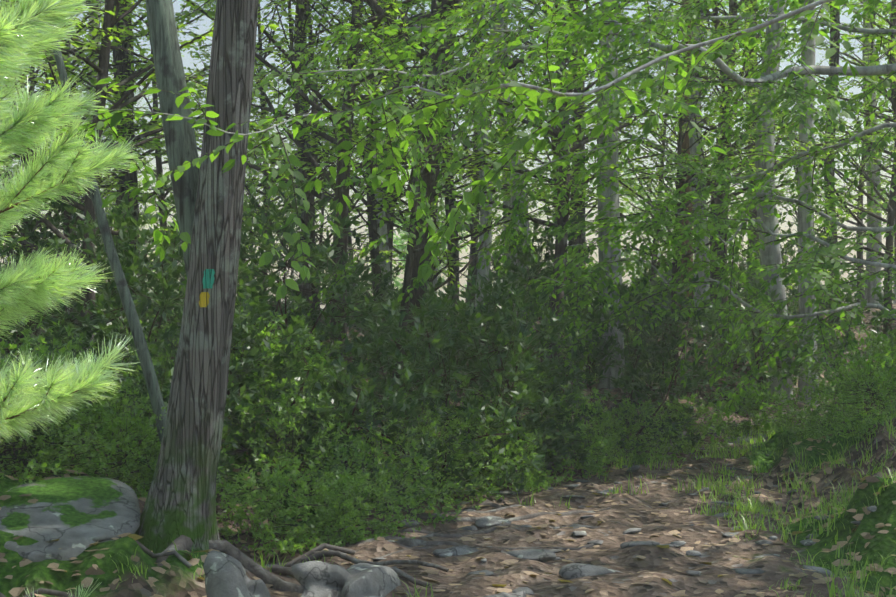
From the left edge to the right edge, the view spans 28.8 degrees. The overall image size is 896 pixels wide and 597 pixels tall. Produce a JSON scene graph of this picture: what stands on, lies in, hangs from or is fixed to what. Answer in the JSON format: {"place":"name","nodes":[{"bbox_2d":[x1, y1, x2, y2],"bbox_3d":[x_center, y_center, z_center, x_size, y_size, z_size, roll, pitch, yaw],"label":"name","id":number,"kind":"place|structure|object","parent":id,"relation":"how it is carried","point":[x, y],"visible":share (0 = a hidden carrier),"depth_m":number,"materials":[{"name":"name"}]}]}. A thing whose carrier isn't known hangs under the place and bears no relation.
{"place":"outdoors","nodes":[
{"label":"outdoors","id":0,"kind":"place"},
{"bbox_2d":[0,301,895,596],"bbox_3d":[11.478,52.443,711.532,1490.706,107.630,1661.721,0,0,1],"label":"ground","id":1,"kind":"structure","parent":0,"point":[166,583],"depth_m":11.27,"materials":[{"name":"brown soil"}]},
{"bbox_2d":[24,579,101,596],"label":"pine seedling","id":2,"kind":"object","parent":1,"relation":"on","point":[74,592],"visible":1,"depth_m":8.28,"materials":[{"name":"green plant"}]},
{"bbox_2d":[0,0,144,445],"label":"young pine","id":3,"kind":"object","parent":1,"relation":"on","point":[77,171],"depth_m":6.77,"materials":[{"name":"green plant"}]},
{"bbox_2d":[51,28,165,447],"bbox_3d":[-2.053,-0.104,10.732,0.882,3.419,0.080,0,0,1],"label":"leaning tree trunk","id":4,"kind":"object","parent":1,"relation":"on","point":[151,381],"visible":0.58,"depth_m":10.71,"materials":[{"name":"grey plant"}]},
{"bbox_2d":[134,0,258,553],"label":"tree trunk","id":5,"kind":"object","parent":1,"relation":"on","point":[195,454],"visible":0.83,"depth_m":9.71,"materials":[{"name":"brown plant"}]},
{"bbox_2d":[145,0,198,275],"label":"tree stem","id":6,"kind":"object","parent":5,"relation":"attached to","point":[182,187],"visible":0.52,"depth_m":9.92,"materials":[{"name":"grey plant"}]},
{"bbox_2d":[199,292,209,306],"bbox_3d":[-1.358,0.006,9.697,0.062,0.085,0.009,0,0,1],"label":"yellow trail blaze","id":7,"kind":"object","parent":5,"relation":"attached to","point":[204,298],"visible":1,"depth_m":9.69,"materials":[{"name":"yellow paint"}]},
{"bbox_2d":[202,269,214,287],"bbox_3d":[-1.332,-0.110,9.693,0.070,0.108,0.013,0,0,1],"label":"teal trail blaze","id":8,"kind":"object","parent":5,"relation":"attached to","point":[209,275],"visible":1,"depth_m":9.69,"materials":[{"name":"teal paint"}]},
{"bbox_2d":[0,469,615,596],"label":"tree roots","id":9,"kind":"object","parent":1,"relation":"on","point":[254,568],"visible":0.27,"depth_m":10.65,"materials":[{"name":"brown plant"}]},
{"bbox_2d":[0,476,622,596],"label":"rocks","id":10,"kind":"object","parent":1,"relation":"on","point":[36,522],"visible":0.83,"depth_m":9.50,"materials":[{"name":"grey stone"}]},
{"bbox_2d":[1,69,741,313],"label":"tree","id":11,"kind":"object","parent":1,"relation":"on","point":[439,266],"depth_m":81.65,"materials":[{"name":"green plant"}]},
{"bbox_2d":[0,162,895,509],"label":"laurel shrub","id":12,"kind":"object","parent":1,"relation":"on","point":[424,314],"depth_m":14.46,"materials":[{"name":"green plant"}]},
{"bbox_2d":[0,373,895,596],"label":"fallen leaves","id":13,"kind":"object","parent":1,"relation":"on","point":[94,569],"visible":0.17,"depth_m":10.86,"materials":[{"name":"brown plant"}]},
{"bbox_2d":[0,0,895,401],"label":"saplings","id":14,"kind":"object","parent":1,"relation":"on","point":[376,14],"depth_m":20.06,"materials":[{"name":"green plant"}]},
{"bbox_2d":[0,299,895,560],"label":"blueberry shrub","id":15,"kind":"object","parent":1,"relation":"on","point":[137,422],"depth_m":12.26,"materials":[{"name":"green plant"}]},
{"bbox_2d":[0,0,895,344],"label":"understory tree","id":16,"kind":"object","parent":1,"relation":"on","point":[202,96],"depth_m":23.09,"materials":[{"name":"green plant"}]},
{"bbox_2d":[110,387,895,596],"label":"grass tufts","id":17,"kind":"object","parent":1,"relation":"on","point":[758,506],"visible":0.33,"depth_m":13.23,"materials":[{"name":"green plant"}]},
{"bbox_2d":[179,0,895,453],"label":"beech tree","id":18,"kind":"object","parent":1,"relation":"on","point":[507,236],"depth_m":15.68,"materials":[{"name":"green plant"}]},
{"bbox_2d":[1,0,861,301],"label":"leaves","id":19,"kind":"object","parent":18,"relation":"attached to","point":[475,198],"visible":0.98,"depth_m":7.91,"materials":[{"name":"green plant"}]},
{"bbox_2d":[265,401,876,596],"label":"stones","id":20,"kind":"object","parent":1,"relation":"on","point":[482,523],"visible":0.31,"depth_m":11.39,"materials":[{"name":"grey stone"}]},
{"bbox_2d":[679,0,693,319],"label":"tree trunk","id":21,"kind":"object","parent":1,"relation":"on","point":[685,146],"visible":0.17,"depth_m":32.63,"materials":[{"name":"wood"}]},
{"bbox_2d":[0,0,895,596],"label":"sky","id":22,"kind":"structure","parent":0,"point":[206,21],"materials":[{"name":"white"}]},
{"bbox_2d":[89,0,834,135],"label":"beech tree limbs","id":23,"kind":"object","parent":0,"point":[748,30],"visible":0.77,"depth_m":8.09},
{"bbox_2d":[15,2,845,282],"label":"twigs","id":24,"kind":"object","parent":23,"relation":"attached to","point":[540,128],"visible":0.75,"depth_m":7.94,"materials":[{"name":"wood"}]},
{"bbox_2d":[57,0,895,405],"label":"tree","id":25,"kind":"object","parent":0,"point":[769,222],"depth_m":23.27,"materials":[{"name":"grey wood"}]}
]}

